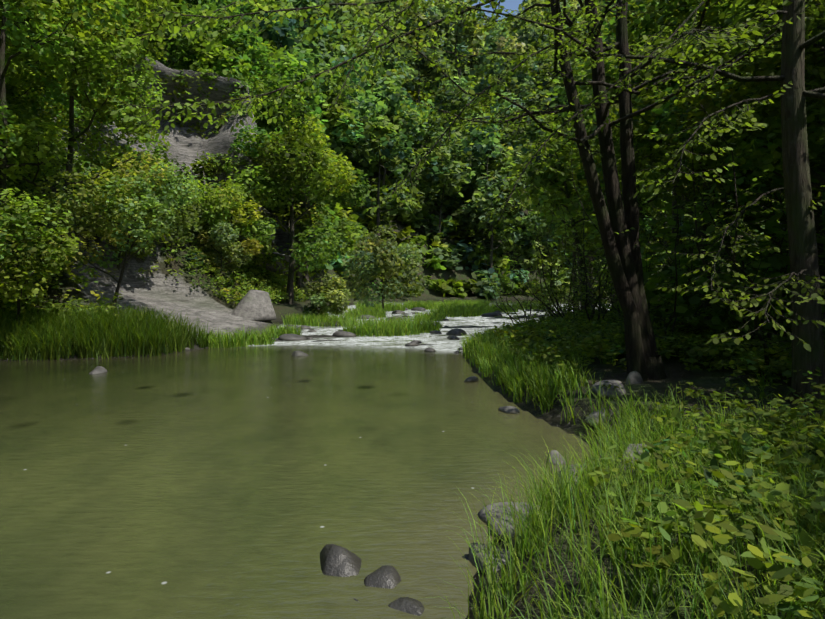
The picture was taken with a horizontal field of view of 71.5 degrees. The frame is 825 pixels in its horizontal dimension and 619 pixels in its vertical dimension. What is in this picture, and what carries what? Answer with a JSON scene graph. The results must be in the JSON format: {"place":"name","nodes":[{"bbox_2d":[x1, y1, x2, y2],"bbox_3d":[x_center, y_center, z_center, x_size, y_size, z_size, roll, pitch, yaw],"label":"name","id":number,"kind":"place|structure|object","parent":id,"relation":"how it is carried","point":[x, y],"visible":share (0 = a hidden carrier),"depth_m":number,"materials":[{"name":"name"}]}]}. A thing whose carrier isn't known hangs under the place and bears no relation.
{"place":"outdoors","nodes":[
{"label":"outdoors","id":0,"kind":"place"},
{"bbox_2d":[0,299,658,618],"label":"river water","id":1,"kind":"structure","parent":0,"point":[250,481],"depth_m":5.44,"materials":[{"name":"green liquid"}]},
{"bbox_2d":[0,59,824,618],"bbox_3d":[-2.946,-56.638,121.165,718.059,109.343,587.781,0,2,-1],"label":"terrain","id":2,"kind":"structure","parent":0,"point":[162,289],"depth_m":11.02,"materials":[{"name":"green plant"}]},
{"bbox_2d":[5,68,44,133],"bbox_3d":[-15.415,-7.523,19.800,4.484,4.186,4.617,0,2,-1],"label":"slope shrub","id":3,"kind":"object","parent":2,"relation":"on","point":[10,101],"visible":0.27,"depth_m":20.16,"materials":[{"name":"green plant"}]},
{"bbox_2d":[12,8,57,56],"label":"slope shrub","id":4,"kind":"object","parent":2,"relation":"on","point":[22,46],"depth_m":24.67,"materials":[{"name":"green plant"}]},
{"bbox_2d":[5,43,75,128],"bbox_3d":[-14.576,-7.681,20.430,4.951,4.014,4.490,0,2,-1],"label":"slope shrub","id":5,"kind":"object","parent":2,"relation":"on","point":[40,89],"visible":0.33,"depth_m":20.41,"materials":[{"name":"green plant"}]},
{"bbox_2d":[0,188,81,320],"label":"bank shrub","id":6,"kind":"object","parent":2,"relation":"on","point":[45,251],"visible":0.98,"depth_m":14.29,"materials":[{"name":"green plant"}]},
{"bbox_2d":[1,7,82,125],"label":"tree","id":7,"kind":"object","parent":2,"relation":"on","point":[50,104],"visible":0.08,"depth_m":21.70,"materials":[{"name":"green plant"}]},
{"bbox_2d":[6,7,99,73],"bbox_3d":[-16.015,-11.025,24.754,5.261,3.797,4.695,0,2,-1],"label":"slope shrub","id":8,"kind":"object","parent":2,"relation":"on","point":[20,31],"visible":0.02,"depth_m":23.78,"materials":[{"name":"green plant"}]},
{"bbox_2d":[0,0,139,294],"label":"tree","id":9,"kind":"object","parent":2,"relation":"on","point":[7,18],"visible":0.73,"depth_m":15.12,"materials":[{"name":"green plant"}]},
{"bbox_2d":[0,0,181,272],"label":"tree","id":10,"kind":"object","parent":2,"relation":"on","point":[103,52],"visible":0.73,"depth_m":17.27,"materials":[{"name":"green plant"}]},
{"bbox_2d":[37,71,166,151],"bbox_3d":[-13.945,-8.692,25.863,5.619,3.794,5.553,0,2,-1],"label":"slope shrub","id":11,"kind":"object","parent":2,"relation":"on","point":[88,115],"visible":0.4,"depth_m":25.87,"materials":[{"name":"green plant"}]},
{"bbox_2d":[89,2,143,53],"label":"tree above cliff","id":12,"kind":"object","parent":2,"relation":"on","point":[126,32],"depth_m":38.13,"materials":[{"name":"green plant"}]},
{"bbox_2d":[36,151,203,310],"bbox_3d":[-8.837,-2.246,18.064,4.953,5.185,4.780,0,2,-1],"label":"tree","id":13,"kind":"object","parent":2,"relation":"on","point":[138,206],"visible":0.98,"depth_m":17.10,"materials":[{"name":"green plant"}]},
{"bbox_2d":[75,185,174,270],"bbox_3d":[-11.014,-3.106,21.861,3.323,3.429,4.366,0,2,-1],"label":"slope shrub","id":14,"kind":"object","parent":2,"relation":"on","point":[148,251],"visible":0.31,"depth_m":21.39,"materials":[{"name":"green plant"}]},
{"bbox_2d":[74,146,202,206],"bbox_3d":[-11.441,-4.989,24.015,5.015,3.539,4.849,0,2,-1],"label":"slope shrub","id":15,"kind":"object","parent":2,"relation":"on","point":[136,166],"visible":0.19,"depth_m":23.30,"materials":[{"name":"green plant"}]},
{"bbox_2d":[128,0,214,68],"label":"tree above cliff","id":16,"kind":"object","parent":2,"relation":"on","point":[173,21],"depth_m":42.64,"materials":[{"name":"green plant"}]},
{"bbox_2d":[119,0,238,69],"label":"tree above cliff","id":17,"kind":"object","parent":2,"relation":"on","point":[173,56],"visible":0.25,"depth_m":36.98,"materials":[{"name":"green plant"}]},
{"bbox_2d":[61,33,327,283],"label":"cliff","id":18,"kind":"structure","parent":2,"relation":"on","point":[199,149],"depth_m":34.73,"materials":[{"name":"grey stone"}]},
{"bbox_2d":[156,179,247,245],"bbox_3d":[-10.520,-4.430,26.906,4.451,3.277,4.845,1,2,35],"label":"slope shrub","id":19,"kind":"object","parent":2,"relation":"on","point":[220,205],"visible":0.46,"depth_m":26.93,"materials":[{"name":"green plant"}]},
{"bbox_2d":[184,221,263,284],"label":"tree","id":20,"kind":"object","parent":2,"relation":"on","point":[219,240],"visible":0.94,"depth_m":26.71,"materials":[{"name":"green plant"}]},
{"bbox_2d":[170,2,279,129],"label":"tree above cliff","id":21,"kind":"object","parent":2,"relation":"on","point":[270,54],"visible":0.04,"depth_m":43.73,"materials":[{"name":"green plant"}]},
{"bbox_2d":[185,180,278,274],"bbox_3d":[-9.369,-4.098,29.917,4.905,5.180,5.320,0,2,-1],"label":"bush","id":22,"kind":"object","parent":2,"relation":"on","point":[264,232],"visible":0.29,"depth_m":29.24,"materials":[{"name":"green plant"}]},
{"bbox_2d":[189,10,302,156],"bbox_3d":[-12.076,-13.170,40.067,8.899,14.895,8.862,-2,3,-41],"label":"tree above cliff","id":23,"kind":"object","parent":2,"relation":"on","point":[239,63],"visible":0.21,"depth_m":38.52,"materials":[{"name":"green plant"}]},
{"bbox_2d":[222,92,357,303],"bbox_3d":[-6.982,-6.129,32.674,7.382,12.167,8.700,-1,2,-25],"label":"tree","id":24,"kind":"object","parent":2,"relation":"on","point":[298,158],"visible":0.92,"depth_m":31.52,"materials":[{"name":"green plant"}]},
{"bbox_2d":[268,118,357,285],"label":"tree","id":25,"kind":"object","parent":2,"relation":"on","point":[347,218],"visible":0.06,"depth_m":46.78,"materials":[{"name":"green plant"}]},
{"bbox_2d":[270,108,371,297],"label":"tree above cliff","id":26,"kind":"object","parent":2,"relation":"on","point":[352,199],"visible":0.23,"depth_m":40.48,"materials":[{"name":"green plant"}]},
{"bbox_2d":[301,273,350,316],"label":"bush","id":27,"kind":"object","parent":2,"relation":"on","point":[324,291],"visible":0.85,"depth_m":25.89,"materials":[{"name":"green plant"}]},
{"bbox_2d":[338,225,427,310],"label":"bush","id":28,"kind":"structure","parent":2,"relation":"on","point":[383,256],"depth_m":30.25,"materials":[{"name":"green plant"}]},
{"bbox_2d":[89,290,679,615],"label":"rocks","id":29,"kind":"object","parent":2,"relation":"on","point":[335,560],"visible":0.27,"depth_m":4.81,"materials":[{"name":"grey stone"}]},
{"bbox_2d":[0,298,824,618],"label":"bank grass","id":30,"kind":"structure","parent":2,"relation":"on","point":[34,334],"depth_m":4.29,"materials":[{"name":"green plant"}]},
{"bbox_2d":[0,121,824,618],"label":"undergrowth plants","id":31,"kind":"object","parent":2,"relation":"on","point":[604,331],"visible":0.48,"depth_m":4.30,"materials":[{"name":"green plant"}]},
{"bbox_2d":[251,0,579,299],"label":"hillside trees","id":32,"kind":"object","parent":2,"relation":"on","point":[481,151],"visible":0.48,"depth_m":77.94,"materials":[{"name":"green plant"}]},
{"bbox_2d":[23,6,824,346],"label":"hillside trees","id":33,"kind":"object","parent":2,"relation":"on","point":[717,320],"visible":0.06,"depth_m":11.47,"materials":[{"name":"green plant"}]},
{"bbox_2d":[69,0,824,293],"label":"hillside trees","id":34,"kind":"object","parent":2,"relation":"on","point":[315,98],"depth_m":49.84,"materials":[{"name":"green plant"}]},
{"bbox_2d":[299,0,684,188],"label":"hillside trees","id":35,"kind":"object","parent":2,"relation":"on","point":[475,36],"visible":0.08,"depth_m":111.63,"materials":[{"name":"green plant"}]},
{"bbox_2d":[180,0,824,278],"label":"hillside trees","id":36,"kind":"object","parent":2,"relation":"on","point":[344,130],"visible":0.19,"depth_m":64.11,"materials":[{"name":"green plant"}]},
{"bbox_2d":[324,0,706,98],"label":"hillside trees","id":37,"kind":"object","parent":2,"relation":"on","point":[547,9],"visible":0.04,"depth_m":129.96,"materials":[{"name":"green plant"}]},
{"bbox_2d":[305,0,764,287],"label":"hillside trees","id":38,"kind":"object","parent":2,"relation":"on","point":[428,73],"visible":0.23,"depth_m":96.54,"materials":[{"name":"green plant"}]},
{"bbox_2d":[434,0,672,82],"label":"hillside trees","id":39,"kind":"object","parent":2,"relation":"on","point":[442,8],"visible":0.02,"depth_m":141.65,"materials":[{"name":"green plant"}]},
{"bbox_2d":[530,133,617,310],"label":"tree","id":40,"kind":"object","parent":2,"relation":"on","point":[576,183],"visible":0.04,"depth_m":31.45,"materials":[{"name":"green plant"}]},
{"bbox_2d":[509,123,652,309],"bbox_3d":[6.858,-3.627,24.303,5.247,8.687,5.750,-1,2,-22],"label":"tree","id":41,"kind":"object","parent":2,"relation":"on","point":[547,178],"visible":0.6,"depth_m":24.23,"materials":[{"name":"green plant"}]},
{"bbox_2d":[347,0,824,380],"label":"tree","id":42,"kind":"object","parent":2,"relation":"on","point":[625,267],"visible":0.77,"depth_m":9.02,"materials":[{"name":"green plant"}]},
{"bbox_2d":[522,169,654,307],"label":"dark bank tree","id":43,"kind":"object","parent":2,"relation":"on","point":[532,227],"visible":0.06,"depth_m":40.99,"materials":[{"name":"green plant"}]},
{"bbox_2d":[449,0,727,75],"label":"hillside trees","id":44,"kind":"object","parent":2,"relation":"on","point":[606,3],"visible":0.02,"depth_m":159.95,"materials":[{"name":"green plant"}]},
{"bbox_2d":[526,108,679,300],"bbox_3d":[11.640,-5.963,34.138,10.360,13.087,9.932,0,2,-1],"label":"tree","id":45,"kind":"object","parent":2,"relation":"on","point":[645,197],"visible":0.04,"depth_m":33.69,"materials":[{"name":"green plant"}]},
{"bbox_2d":[407,0,824,408],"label":"tree","id":46,"kind":"object","parent":2,"relation":"on","point":[803,248],"visible":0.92,"depth_m":6.53,"materials":[{"name":"plant"}]},
{"bbox_2d":[541,40,693,252],"bbox_3d":[10.282,-5.964,26.084,7.973,12.722,9.649,0,2,-1],"label":"tree","id":47,"kind":"object","parent":2,"relation":"on","point":[588,124],"visible":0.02,"depth_m":26.16,"materials":[{"name":"green plant"}]},
{"bbox_2d":[470,80,824,379],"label":"understory shrubs","id":48,"kind":"object","parent":2,"relation":"on","point":[586,295],"visible":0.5,"depth_m":13.15,"materials":[{"name":"green plant"}]},
{"bbox_2d":[544,0,818,304],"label":"tree","id":49,"kind":"object","parent":2,"relation":"on","point":[611,76],"visible":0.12,"depth_m":19.58,"materials":[{"name":"green plant"}]},
{"bbox_2d":[587,35,821,327],"bbox_3d":[7.014,-2.722,13.845,5.567,7.656,4.915,-1,2,-34],"label":"tree","id":50,"kind":"object","parent":2,"relation":"on","point":[658,114],"visible":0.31,"depth_m":13.24,"materials":[{"name":"green plant"}]},
{"bbox_2d":[600,0,824,321],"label":"tree","id":51,"kind":"object","parent":2,"relation":"on","point":[713,12],"visible":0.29,"depth_m":16.62,"materials":[{"name":"green plant"}]},
{"bbox_2d":[616,6,824,244],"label":"tree","id":52,"kind":"object","parent":2,"relation":"on","point":[663,205],"depth_m":27.39,"materials":[{"name":"green plant"}]},
{"bbox_2d":[632,2,817,312],"bbox_3d":[12.288,-7.078,20.306,7.986,15.487,7.930,-1,2,-31],"label":"tree","id":53,"kind":"object","parent":2,"relation":"on","point":[772,206],"visible":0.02,"depth_m":20.12,"materials":[{"name":"green plant"}]},
{"bbox_2d":[676,0,824,196],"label":"tree","id":54,"kind":"object","parent":2,"relation":"on","point":[755,149],"visible":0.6,"depth_m":9.57,"materials":[{"name":"green plant"}]},
{"bbox_2d":[758,21,824,164],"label":"tree","id":55,"kind":"object","parent":2,"relation":"on","point":[819,124],"visible":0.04,"depth_m":12.67,"materials":[{"name":"green plant"}]},
{"bbox_2d":[61,18,787,299],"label":"undergrowth hillside","id":56,"kind":"structure","parent":0,"point":[456,288],"depth_m":77.88,"materials":[{"name":"green plant"}]},
{"bbox_2d":[104,0,824,351],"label":"overhanging tree branches","id":57,"kind":"object","parent":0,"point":[716,36],"visible":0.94,"depth_m":6.08,"materials":[{"name":"green plant"}]},
{"bbox_2d":[425,0,526,77],"label":"sky","id":58,"kind":"structure","parent":0,"point":[508,4],"materials":[{"name":"blue"}]}
]}

